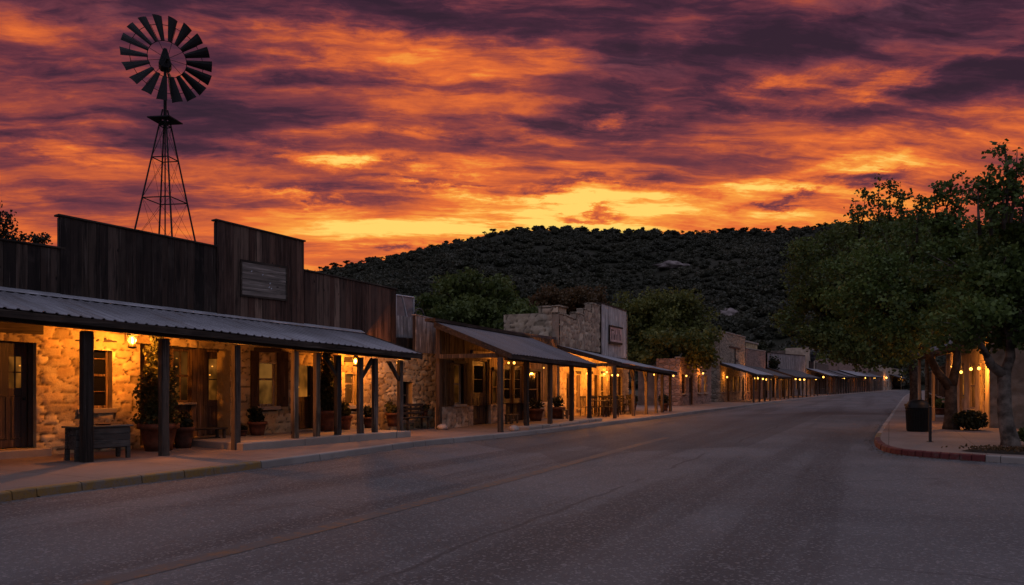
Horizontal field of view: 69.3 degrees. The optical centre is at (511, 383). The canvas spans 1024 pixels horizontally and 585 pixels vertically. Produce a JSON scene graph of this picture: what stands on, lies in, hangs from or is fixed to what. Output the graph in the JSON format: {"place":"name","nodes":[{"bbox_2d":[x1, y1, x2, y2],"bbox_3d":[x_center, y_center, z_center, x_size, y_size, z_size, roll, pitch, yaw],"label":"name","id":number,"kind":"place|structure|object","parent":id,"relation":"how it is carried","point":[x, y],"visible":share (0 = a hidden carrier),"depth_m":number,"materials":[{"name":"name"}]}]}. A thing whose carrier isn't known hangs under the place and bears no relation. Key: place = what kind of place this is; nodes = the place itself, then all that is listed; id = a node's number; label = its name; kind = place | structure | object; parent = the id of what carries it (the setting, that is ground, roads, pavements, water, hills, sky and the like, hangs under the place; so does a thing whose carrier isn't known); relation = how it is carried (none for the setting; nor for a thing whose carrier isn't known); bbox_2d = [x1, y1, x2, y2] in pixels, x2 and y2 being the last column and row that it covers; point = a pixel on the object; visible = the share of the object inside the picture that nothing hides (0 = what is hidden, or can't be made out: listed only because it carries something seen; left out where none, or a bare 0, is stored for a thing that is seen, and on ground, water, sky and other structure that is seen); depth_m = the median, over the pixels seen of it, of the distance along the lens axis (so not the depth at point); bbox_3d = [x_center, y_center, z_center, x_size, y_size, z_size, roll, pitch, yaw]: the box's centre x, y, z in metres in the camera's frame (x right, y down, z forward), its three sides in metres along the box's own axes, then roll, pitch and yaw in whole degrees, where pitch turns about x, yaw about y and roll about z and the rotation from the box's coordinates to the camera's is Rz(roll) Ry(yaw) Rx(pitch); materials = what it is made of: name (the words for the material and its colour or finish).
{"place":"outdoors","nodes":[
{"label":"outdoors","id":0,"kind":"place"},
{"bbox_2d":[0,390,887,490],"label":"pavement","id":1,"kind":"structure","parent":0,"point":[15,473],"depth_m":15.48,"materials":[{"name":"concrete"}]},
{"bbox_2d":[61,423,133,461],"bbox_3d":[-8.363,1.159,14.971,0.560,0.717,1.152,0,0,36],"label":"wooden bench","id":2,"kind":"object","parent":1,"relation":"on","point":[111,435],"visible":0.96,"depth_m":14.87,"materials":[{"name":"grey wood"}]},
{"bbox_2d":[130,336,184,451],"bbox_3d":[-8.063,0.059,16.884,1.185,2.919,1.151,0,0,36],"label":"potted plant","id":3,"kind":"object","parent":1,"relation":"on","point":[148,406],"visible":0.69,"depth_m":16.66,"materials":[{"name":"green plant"}]},
{"bbox_2d":[174,407,195,447],"bbox_3d":[-7.802,1.034,17.581,0.532,0.969,0.540,0,0,36],"label":"potted plant","id":4,"kind":"object","parent":1,"relation":"on","point":[184,434],"visible":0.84,"depth_m":17.45,"materials":[{"name":"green plant"}]},
{"bbox_2d":[173,427,227,446],"bbox_3d":[-7.709,1.308,18.228,0.388,0.420,1.350,0,0,36],"label":"bench","id":5,"kind":"object","parent":1,"relation":"on","point":[216,429],"visible":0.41,"depth_m":18.59,"materials":[{"name":"brown wood"}]},
{"bbox_2d":[191,428,410,450],"bbox_3d":[-5.525,1.455,19.788,2.521,0.221,5.498,0,0,36],"label":"porch step","id":6,"kind":"object","parent":1,"relation":"on","point":[270,440],"visible":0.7,"depth_m":18.58,"materials":[{"name":"concrete"}]},
{"bbox_2d":[241,425,247,435],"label":"potted plant","id":7,"kind":"object","parent":6,"relation":"on","point":[244,429],"visible":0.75,"depth_m":19.28,"materials":[{"name":"brown plant"}]},
{"bbox_2d":[247,400,267,435],"bbox_3d":[-6.753,0.895,19.618,0.511,0.933,0.539,0,0,36],"label":"potted plant","id":8,"kind":"object","parent":6,"relation":"on","point":[256,423],"visible":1,"depth_m":19.48,"materials":[{"name":"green plant"}]},
{"bbox_2d":[341,401,352,429],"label":"potted plant","id":9,"kind":"object","parent":6,"relation":"on","point":[346,417],"visible":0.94,"depth_m":21.92,"materials":[{"name":"green plant"}]},
{"bbox_2d":[363,402,370,427],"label":"potted plant","id":10,"kind":"object","parent":1,"relation":"on","point":[367,416],"visible":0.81,"depth_m":22.72,"materials":[{"name":"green plant"}]},
{"bbox_2d":[384,399,396,426],"bbox_3d":[-3.823,0.895,23.701,0.547,0.934,0.581,0,0,36],"label":"potted plant","id":11,"kind":"object","parent":1,"relation":"on","point":[391,413],"visible":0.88,"depth_m":23.54,"materials":[{"name":"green plant"}]},
{"bbox_2d":[403,403,430,430],"bbox_3d":[-3.220,1.088,24.518,0.394,0.860,1.150,0,0,36],"label":"bench","id":12,"kind":"object","parent":1,"relation":"on","point":[420,412],"visible":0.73,"depth_m":24.66,"materials":[{"name":"brown wood"}]},
{"bbox_2d":[422,404,429,415],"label":"potted plant","id":13,"kind":"object","parent":12,"relation":"on","point":[426,407],"visible":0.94,"depth_m":25.17,"materials":[{"name":"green plant"}]},
{"bbox_2d":[437,424,448,429],"bbox_3d":[-2.293,1.455,24.538,0.416,0.269,0.344,0,0,27],"label":"loose stone","id":14,"kind":"object","parent":1,"relation":"on","point":[442,427],"visible":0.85,"depth_m":24.43,"materials":[{"name":"beige stone"}]},
{"bbox_2d":[504,414,518,423],"bbox_3d":[-0.012,1.338,28.282,0.288,0.360,0.700,0,0,27],"label":"bench","id":15,"kind":"object","parent":1,"relation":"on","point":[511,419],"visible":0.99,"depth_m":28.06,"materials":[{"name":"brown wood"}]},
{"bbox_2d":[508,425,518,430],"bbox_3d":[0.070,1.450,23.931,0.278,0.251,0.332,0,0,-38],"label":"loose stone","id":16,"kind":"object","parent":1,"relation":"on","point":[513,428],"visible":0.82,"depth_m":23.83,"materials":[{"name":"grey stone"}]},
{"bbox_2d":[529,394,544,420],"bbox_3d":[0.984,0.940,30.455,0.723,1.156,0.765,0,0,27],"label":"potted plant","id":17,"kind":"object","parent":1,"relation":"on","point":[535,412],"visible":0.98,"depth_m":30.28,"materials":[{"name":"green plant"}]},
{"bbox_2d":[553,392,565,418],"bbox_3d":[1.986,0.942,32.423,0.723,1.152,0.747,0,0,27],"label":"potted plant","id":18,"kind":"object","parent":1,"relation":"on","point":[557,409],"visible":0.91,"depth_m":32.19,"materials":[{"name":"green plant"}]},
{"bbox_2d":[518,418,601,429],"bbox_3d":[1.906,1.483,27.441,0.580,0.185,6.796,0,0,27],"label":"stone edging","id":19,"kind":"object","parent":1,"relation":"on","point":[541,426],"visible":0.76,"depth_m":26.75,"materials":[{"name":"grey stone"}]},
{"bbox_2d":[562,409,568,418],"bbox_3d":[2.290,1.318,32.138,0.288,0.400,0.800,0,0,-2],"label":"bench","id":20,"kind":"object","parent":1,"relation":"on","point":[567,413],"visible":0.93,"depth_m":31.79,"materials":[{"name":"brown wood"}]},
{"bbox_2d":[580,396,592,415],"bbox_3d":[3.487,1.044,34.642,0.475,0.952,0.475,0,0,38],"label":"porch chair","id":21,"kind":"object","parent":1,"relation":"on","point":[582,397],"visible":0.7,"depth_m":34.70,"materials":[{"name":"brown wood"}]},
{"bbox_2d":[592,396,598,416],"bbox_3d":[3.714,1.044,33.831,0.475,0.952,0.475,0,0,16],"label":"porch chair","id":22,"kind":"object","parent":1,"relation":"on","point":[596,397],"visible":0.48,"depth_m":33.60,"materials":[{"name":"brown wood"}]},
{"bbox_2d":[592,400,609,416],"bbox_3d":[4.040,1.143,34.361,0.800,0.750,0.800,0,0,27],"label":"porch table","id":23,"kind":"object","parent":1,"relation":"on","point":[603,401],"visible":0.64,"depth_m":34.47,"materials":[{"name":"brown wood"}]},
{"bbox_2d":[598,396,610,414],"bbox_3d":[4.442,1.044,35.481,0.475,0.952,0.475,0,0,34],"label":"porch chair","id":24,"kind":"object","parent":1,"relation":"on","point":[599,397],"visible":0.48,"depth_m":35.37,"materials":[{"name":"brown wood"}]},
{"bbox_2d":[599,396,610,413],"bbox_3d":[4.366,1.044,34.891,0.475,0.952,0.475,0,0,36],"label":"porch chair","id":25,"kind":"object","parent":1,"relation":"on","point":[605,397],"visible":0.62,"depth_m":34.93,"materials":[{"name":"brown wood"}]},
{"bbox_2d":[601,399,618,414],"bbox_3d":[4.768,1.143,36.010,0.800,0.750,0.800,0,0,21],"label":"porch table","id":26,"kind":"object","parent":1,"relation":"on","point":[605,407],"visible":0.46,"depth_m":36.16,"materials":[{"name":"brown wood"}]},
{"bbox_2d":[606,396,618,416],"bbox_3d":[4.615,1.044,34.124,0.475,0.952,0.475,0,0,28],"label":"porch chair","id":27,"kind":"object","parent":1,"relation":"on","point":[612,407],"visible":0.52,"depth_m":34.18,"materials":[{"name":"brown wood"}]},
{"bbox_2d":[627,394,637,410],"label":"potted plant","id":28,"kind":"object","parent":1,"relation":"on","point":[636,398],"visible":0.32,"depth_m":41.62,"materials":[{"name":"green plant"}]},
{"bbox_2d":[658,393,668,410],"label":"potted plant","id":29,"kind":"object","parent":1,"relation":"on","point":[666,400],"visible":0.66,"depth_m":41.54,"materials":[{"name":"green plant"}]},
{"bbox_2d":[0,390,1023,584],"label":"road","id":30,"kind":"structure","parent":0,"point":[815,491],"depth_m":9.28,"materials":[{"name":"grey asphalt"}]},
{"bbox_2d":[77,437,668,584],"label":"road marking","id":31,"kind":"object","parent":30,"relation":"on","point":[123,577],"visible":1,"depth_m":8.26,"materials":[{"name":"yellow paint"}]},
{"bbox_2d":[259,390,900,467],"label":"kerb","id":32,"kind":"structure","parent":30,"relation":"on","point":[318,456],"depth_m":20.92,"materials":[{"name":"concrete"}]},
{"bbox_2d":[0,0,1023,270],"label":"sky","id":33,"kind":"structure","parent":0,"point":[354,130],"materials":[{"name":"orange"}]},
{"bbox_2d":[318,230,932,389],"bbox_3d":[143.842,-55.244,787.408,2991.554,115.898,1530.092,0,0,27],"label":"hill","id":34,"kind":"structure","parent":0,"point":[658,273],"depth_m":416.04,"materials":[{"name":"green plant"}]},
{"bbox_2d":[312,219,984,387],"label":"scrub woods","id":35,"kind":"object","parent":34,"relation":"on","point":[761,249],"visible":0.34,"depth_m":413.23,"materials":[{"name":"green plant"}]},
{"bbox_2d":[653,260,689,268],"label":"rock outcrop","id":36,"kind":"object","parent":34,"relation":"on","point":[669,264],"visible":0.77,"depth_m":416.86,"materials":[{"name":"grey stone"}]},
{"bbox_2d":[719,308,737,315],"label":"rock outcrop","id":37,"kind":"object","parent":34,"relation":"on","point":[730,311],"visible":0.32,"depth_m":286.44,"materials":[{"name":"grey stone"}]},
{"bbox_2d":[628,390,637,403],"bbox_3d":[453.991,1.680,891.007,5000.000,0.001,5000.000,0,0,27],"label":"ground","id":38,"kind":"structure","parent":0,"point":[636,392],"depth_m":143.89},
{"bbox_2d":[0,200,52,244],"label":"shade tree","id":39,"kind":"object","parent":38,"relation":"on","point":[4,233],"visible":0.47,"depth_m":39.80,"materials":[{"name":"green plant"}]},
{"bbox_2d":[0,461,260,501],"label":"yellow kerb","id":40,"kind":"structure","parent":38,"relation":"on","point":[26,492],"depth_m":11.98,"materials":[{"name":"paint"}]},
{"bbox_2d":[119,14,211,240],"bbox_3d":[-15.187,-7.118,32.742,4.188,17.556,4.680,0,0,8],"label":"windmill","id":41,"kind":"object","parent":38,"relation":"on","point":[165,64],"visible":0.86,"depth_m":32.24,"materials":[{"name":"metal"}]},
{"bbox_2d":[0,214,435,462],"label":"stone storefront","id":42,"kind":"object","parent":38,"relation":"on","point":[81,300],"visible":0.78,"depth_m":17.99,"materials":[{"name":"stone"}]},
{"bbox_2d":[0,341,26,447],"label":"door","id":43,"kind":"structure","parent":42,"relation":"in","point":[13,355],"depth_m":15.52,"materials":[{"name":"brown wood"}]},
{"bbox_2d":[75,337,116,413],"bbox_3d":[-9.418,-0.191,16.719,0.310,1.722,0.926,0,0,36],"label":"window","id":44,"kind":"structure","parent":42,"relation":"in","point":[100,356],"depth_m":16.91,"materials":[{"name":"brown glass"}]},
{"bbox_2d":[126,334,137,348],"bbox_3d":[-8.355,-1.180,16.290,0.238,0.808,0.250,0,0,36],"label":"porch lantern","id":45,"kind":"object","parent":42,"relation":"hanging from","point":[132,346],"visible":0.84,"depth_m":16.25,"materials":[{"name":"yellow metal"}]},
{"bbox_2d":[169,346,196,404],"bbox_3d":[-8.400,-0.220,18.868,0.310,1.505,0.637,0,0,36],"label":"window","id":46,"kind":"structure","parent":42,"relation":"in","point":[180,356],"depth_m":18.96,"materials":[{"name":"black"}]},
{"bbox_2d":[207,352,216,433],"bbox_3d":[-7.897,0.250,19.728,0.054,2.160,0.590,0,0,36],"label":"door","id":47,"kind":"structure","parent":42,"relation":"in","point":[211,357],"depth_m":19.64,"materials":[{"name":"brown wood"}]},
{"bbox_2d":[240,259,286,300],"bbox_3d":[-6.732,-2.802,20.139,0.050,0.973,1.476,0,0,36],"label":"sign board","id":48,"kind":"object","parent":42,"relation":"attached to","point":[258,272],"visible":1,"depth_m":20.11,"materials":[{"name":"grey wood"}]},
{"bbox_2d":[250,347,287,409],"bbox_3d":[-6.712,-0.132,20.388,0.310,1.699,1.214,0,0,36],"label":"window","id":49,"kind":"structure","parent":42,"relation":"in","point":[262,376],"depth_m":20.48,"materials":[{"name":"brown"}]},
{"bbox_2d":[298,365,309,428],"bbox_3d":[-6.071,0.265,21.557,0.139,2.070,0.496,0,0,36],"label":"door","id":50,"kind":"structure","parent":42,"relation":"in","point":[304,371],"depth_m":21.62,"materials":[{"name":"brown wood"}]},
{"bbox_2d":[320,352,341,430],"bbox_3d":[-5.337,0.165,21.396,0.767,2.394,0.810,0,0,36],"label":"potted plant","id":51,"kind":"object","parent":42,"relation":"in","point":[327,401],"visible":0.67,"depth_m":21.21,"materials":[{"name":"green plant"}]},
{"bbox_2d":[344,357,356,408],"bbox_3d":[-4.994,-0.025,22.832,0.310,1.599,0.616,0,0,36],"label":"window","id":52,"kind":"structure","parent":42,"relation":"in","point":[349,378],"depth_m":22.92,"materials":[{"name":"brown"}]},
{"bbox_2d":[396,294,413,337],"bbox_3d":[-4.270,-2.208,27.312,0.939,2.038,0.990,0,0,36],"label":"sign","id":53,"kind":"object","parent":42,"relation":"attached to","point":[404,306],"visible":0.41,"depth_m":27.05,"materials":[{"name":"grey wood"}]},
{"bbox_2d":[403,382,413,423],"bbox_3d":[-3.616,0.368,24.899,0.310,1.948,0.745,0,0,36],"label":"door","id":54,"kind":"structure","parent":42,"relation":"in","point":[405,384],"depth_m":25.06,"materials":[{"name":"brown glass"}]},
{"bbox_2d":[413,266,538,329],"bbox_3d":[-1.590,-2.287,40.422,8.148,8.274,6.142,0,0,27],"label":"shade tree","id":55,"kind":"object","parent":38,"relation":"on","point":[471,299],"visible":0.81,"depth_m":39.47,"materials":[{"name":"green plant"}]},
{"bbox_2d":[403,318,596,431],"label":"boarded shop","id":56,"kind":"structure","parent":38,"relation":"on","point":[480,379],"depth_m":26.76,"materials":[{"name":"wood"}]},
{"bbox_2d":[449,360,470,406],"bbox_3d":[-1.900,-0.004,26.018,0.310,1.620,1.418,0,0,27],"label":"window","id":57,"kind":"structure","parent":56,"relation":"in","point":[454,366],"depth_m":26.14,"materials":[{"name":"black wood"}]},
{"bbox_2d":[472,361,486,423],"bbox_3d":[-1.224,0.318,27.561,0.139,2.325,1.111,0,0,27],"label":"door","id":58,"kind":"structure","parent":56,"relation":"in","point":[479,394],"depth_m":27.62,"materials":[{"name":"brown wood"}]},
{"bbox_2d":[490,367,496,406],"bbox_3d":[-0.614,0.116,28.543,0.310,1.519,0.641,0,0,27],"label":"window","id":59,"kind":"structure","parent":56,"relation":"in","point":[494,369],"depth_m":28.59,"materials":[{"name":"black wood"}]},
{"bbox_2d":[504,365,512,420],"bbox_3d":[-0.172,0.366,29.712,0.139,2.228,0.832,0,0,27],"label":"door","id":60,"kind":"structure","parent":56,"relation":"in","point":[508,394],"depth_m":29.83,"materials":[{"name":"brown wood"}]},
{"bbox_2d":[514,366,521,419],"bbox_3d":[0.254,0.366,30.550,0.139,2.228,0.832,0,0,27],"label":"door","id":61,"kind":"structure","parent":56,"relation":"in","point":[517,369],"depth_m":30.61,"materials":[{"name":"brown wood"}]},
{"bbox_2d":[529,368,541,401],"bbox_3d":[0.953,0.222,31.617,0.310,1.739,1.225,0,0,27],"label":"window","id":62,"kind":"structure","parent":56,"relation":"in","point":[533,373],"depth_m":31.74,"materials":[{"name":"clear glass"}]},
{"bbox_2d":[528,282,609,339],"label":"shade tree","id":63,"kind":"object","parent":38,"relation":"on","point":[572,299],"visible":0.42,"depth_m":60.59,"materials":[{"name":"green plant"}]},
{"bbox_2d":[504,302,676,417],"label":"stepped stone shop","id":64,"kind":"structure","parent":38,"relation":"on","point":[590,342],"depth_m":36.45,"materials":[{"name":"stone"}]},
{"bbox_2d":[567,375,568,409],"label":"door","id":65,"kind":"structure","parent":64,"relation":"in","point":[567,375],"depth_m":35.22,"materials":[{"name":"brown wood"}]},
{"bbox_2d":[576,371,582,410],"bbox_3d":[3.183,0.335,36.016,0.310,1.910,0.600,0,0,27],"label":"door","id":66,"kind":"structure","parent":64,"relation":"in","point":[577,372],"depth_m":36.19,"materials":[{"name":"black wood"}]},
{"bbox_2d":[601,371,606,399],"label":"window","id":67,"kind":"structure","parent":64,"relation":"in","point":[602,372],"depth_m":39.48,"materials":[{"name":"black wood"}]},
{"bbox_2d":[609,325,622,344],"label":"shop sign","id":68,"kind":"object","parent":64,"relation":"attached to","point":[615,335],"visible":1,"depth_m":40.61,"materials":[{"name":"white wood"}]},
{"bbox_2d":[609,286,725,373],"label":"shade tree","id":69,"kind":"object","parent":38,"relation":"on","point":[658,327],"visible":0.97,"depth_m":54.24,"materials":[{"name":"green plant"}]},
{"bbox_2d":[638,356,710,405],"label":"pink stone shop","id":70,"kind":"structure","parent":38,"relation":"on","point":[691,388],"depth_m":52.39,"materials":[{"name":"pink stone"},{"name":"dark glass"},{"name":"dark plaster"}]},
{"bbox_2d":[682,374,687,394],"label":"window","id":71,"kind":"structure","parent":70,"relation":"in","point":[683,375],"depth_m":52.39,"materials":[{"name":"brown glass"}]},
{"bbox_2d":[689,376,691,403],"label":"door","id":72,"kind":"structure","parent":70,"relation":"in","point":[690,391],"depth_m":53.93,"materials":[{"name":"brown wood"}]},
{"bbox_2d":[698,375,702,393],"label":"window","id":73,"kind":"structure","parent":70,"relation":"in","point":[698,375],"depth_m":55.95,"materials":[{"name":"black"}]},
{"bbox_2d":[704,375,708,393],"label":"window","id":74,"kind":"structure","parent":70,"relation":"in","point":[704,375],"depth_m":57.51,"materials":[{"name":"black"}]},
{"bbox_2d":[652,330,773,402],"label":"tall stone shop","id":75,"kind":"structure","parent":38,"relation":"on","point":[727,378],"depth_m":64.11,"materials":[{"name":"limestone"},{"name":"galvanised steel"},{"name":"dark timber"}]},
{"bbox_2d":[745,340,791,399],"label":"building","id":76,"kind":"structure","parent":38,"relation":"on","point":[755,357],"depth_m":73.49,"materials":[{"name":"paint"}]},
{"bbox_2d":[757,342,780,370],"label":"shade tree","id":77,"kind":"object","parent":38,"relation":"on","point":[773,363],"visible":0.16,"depth_m":80.95,"materials":[{"name":"green plant"}]},
{"bbox_2d":[766,352,819,397],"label":"grey plank shop","id":78,"kind":"structure","parent":38,"relation":"on","point":[792,366],"depth_m":88.87,"materials":[{"name":"paint"}]},
{"bbox_2d":[771,347,837,394],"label":"narrow tower shop","id":79,"kind":"structure","parent":38,"relation":"on","point":[800,351],"depth_m":104.18,"materials":[{"name":"paint"}]},
{"bbox_2d":[809,350,816,368],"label":"shop sign","id":80,"kind":"object","parent":79,"relation":"attached to","point":[812,360],"visible":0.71,"depth_m":105.82,"materials":[{"name":"grey wood"}]},
{"bbox_2d":[815,362,850,393],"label":"dim brown shop","id":81,"kind":"structure","parent":38,"relation":"on","point":[822,379],"depth_m":114.39,"materials":[{"name":"paint"}]},
{"bbox_2d":[815,359,858,392],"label":"pink chimney shop","id":82,"kind":"structure","parent":38,"relation":"on","point":[834,368],"depth_m":123.73,"materials":[{"name":"paint"}]},
{"bbox_2d":[838,360,869,392],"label":"building","id":83,"kind":"structure","parent":38,"relation":"on","point":[846,368],"depth_m":137.25,"materials":[{"name":"paint"}]},
{"bbox_2d":[768,173,944,400],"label":"street tree","id":84,"kind":"object","parent":38,"relation":"on","point":[828,331],"visible":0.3,"depth_m":40.69,"materials":[{"name":"green plant"}]},
{"bbox_2d":[854,364,882,390],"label":"stone shop","id":85,"kind":"structure","parent":38,"relation":"on","point":[871,375],"depth_m":162.44},
{"bbox_2d":[868,365,888,389],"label":"white shop","id":86,"kind":"structure","parent":38,"relation":"on","point":[885,379],"depth_m":186.49,"materials":[{"name":"paint"}]},
{"bbox_2d":[877,393,909,432],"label":"kerb","id":87,"kind":"structure","parent":38,"relation":"on","point":[884,425],"depth_m":31.93,"materials":[{"name":"concrete"}]},
{"bbox_2d":[889,367,905,389],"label":"last shop","id":88,"kind":"structure","parent":38,"relation":"on","point":[892,376],"depth_m":191.47,"materials":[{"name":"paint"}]},
{"bbox_2d":[809,170,994,429],"bbox_3d":[14.270,-2.716,25.320,7.809,8.862,5.982,0,0,-22],"label":"street tree","id":89,"kind":"object","parent":38,"relation":"on","point":[906,302],"visible":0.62,"depth_m":24.64,"materials":[{"name":"green plant"}]},
{"bbox_2d":[874,437,985,461],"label":"red kerb","id":90,"kind":"structure","parent":38,"relation":"on","point":[880,444],"depth_m":16.59,"materials":[{"name":"paint"}]},
{"bbox_2d":[929,364,945,398],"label":"ranch store","id":91,"kind":"structure","parent":38,"relation":"on","point":[939,389],"depth_m":43.98,"materials":[{"name":"paint"}]},
{"bbox_2d":[898,138,1023,445],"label":"street tree","id":92,"kind":"object","parent":38,"relation":"on","point":[990,275],"visible":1,"depth_m":18.19,"materials":[{"name":"green plant"}]},
{"bbox_2d":[913,325,1023,428],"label":"corner shop","id":93,"kind":"structure","parent":38,"relation":"on","point":[976,388],"depth_m":27.02,"materials":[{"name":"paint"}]},
{"bbox_2d":[962,366,963,410],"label":"door","id":94,"kind":"structure","parent":93,"relation":"in","point":[962,366],"depth_m":30.55,"materials":[{"name":"black wood"}]},
{"bbox_2d":[964,363,975,410],"bbox_3d":[17.630,0.125,28.430,0.310,1.850,1.260,0,0,22],"label":"window","id":95,"kind":"structure","parent":93,"relation":"in","point":[972,369],"depth_m":28.76,"materials":[{"name":"black"}]},
{"bbox_2d":[982,363,984,413],"bbox_3d":[17.030,0.374,26.731,0.139,2.241,0.792,0,0,22],"label":"door","id":96,"kind":"structure","parent":93,"relation":"in","point":[983,364],"depth_m":26.97,"materials":[{"name":"black wood"}]},
{"bbox_2d":[986,455,1023,463],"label":"kerb","id":97,"kind":"structure","parent":38,"relation":"on","point":[1006,459],"depth_m":15.46,"materials":[{"name":"concrete"}]},
{"bbox_2d":[880,391,1023,456],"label":"pavement","id":98,"kind":"structure","parent":0,"point":[895,433],"depth_m":20.96,"materials":[{"name":"concrete"}]},
{"bbox_2d":[904,399,929,431],"bbox_3d":[12.962,1.005,23.657,0.745,1.025,0.745,0,0,7],"label":"litter bin","id":99,"kind":"object","parent":98,"relation":"on","point":[917,414],"visible":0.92,"depth_m":23.39,"materials":[{"name":"black metal"}]},
{"bbox_2d":[925,359,928,402],"bbox_3d":[18.466,-0.361,33.000,0.200,3.761,0.200,0,0,27],"label":"grey pole","id":100,"kind":"object","parent":98,"relation":"on","point":[926,381],"visible":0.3,"depth_m":32.93,"materials":[{"name":"brown metal"}]},
{"bbox_2d":[926,406,933,441],"bbox_3d":[10.941,1.053,19.379,0.170,0.930,0.166,0,0,27],"label":"bollard","id":101,"kind":"object","parent":98,"relation":"on","point":[930,423],"visible":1,"depth_m":19.35,"materials":[{"name":"black metal"}]},
{"bbox_2d":[935,398,944,414],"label":"potted shrub","id":102,"kind":"object","parent":98,"relation":"on","point":[939,407],"visible":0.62,"depth_m":36.21,"materials":[{"name":"green plant"}]},
{"bbox_2d":[950,409,989,429],"bbox_3d":[14.975,1.182,24.213,1.118,0.689,1.192,0,0,27],"label":"shrub","id":103,"kind":"object","parent":98,"relation":"on","point":[969,419],"visible":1,"depth_m":24.01,"materials":[{"name":"green plant"}]},
{"bbox_2d":[962,448,1023,454],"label":"planting bed","id":104,"kind":"object","parent":98,"relation":"on","point":[994,451],"visible":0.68,"depth_m":16.26,"materials":[{"name":"soil"}]},
{"bbox_2d":[941,443,1023,452],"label":"leaf litter","id":105,"kind":"object","parent":104,"relation":"on","point":[1003,448],"visible":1,"depth_m":16.49,"materials":[{"name":"brown plant"}]},
{"bbox_2d":[1017,427,1023,441],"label":"shrub","id":106,"kind":"object","parent":98,"relation":"on","point":[1021,434],"visible":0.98,"depth_m":18.22,"materials":[{"name":"green plant"}]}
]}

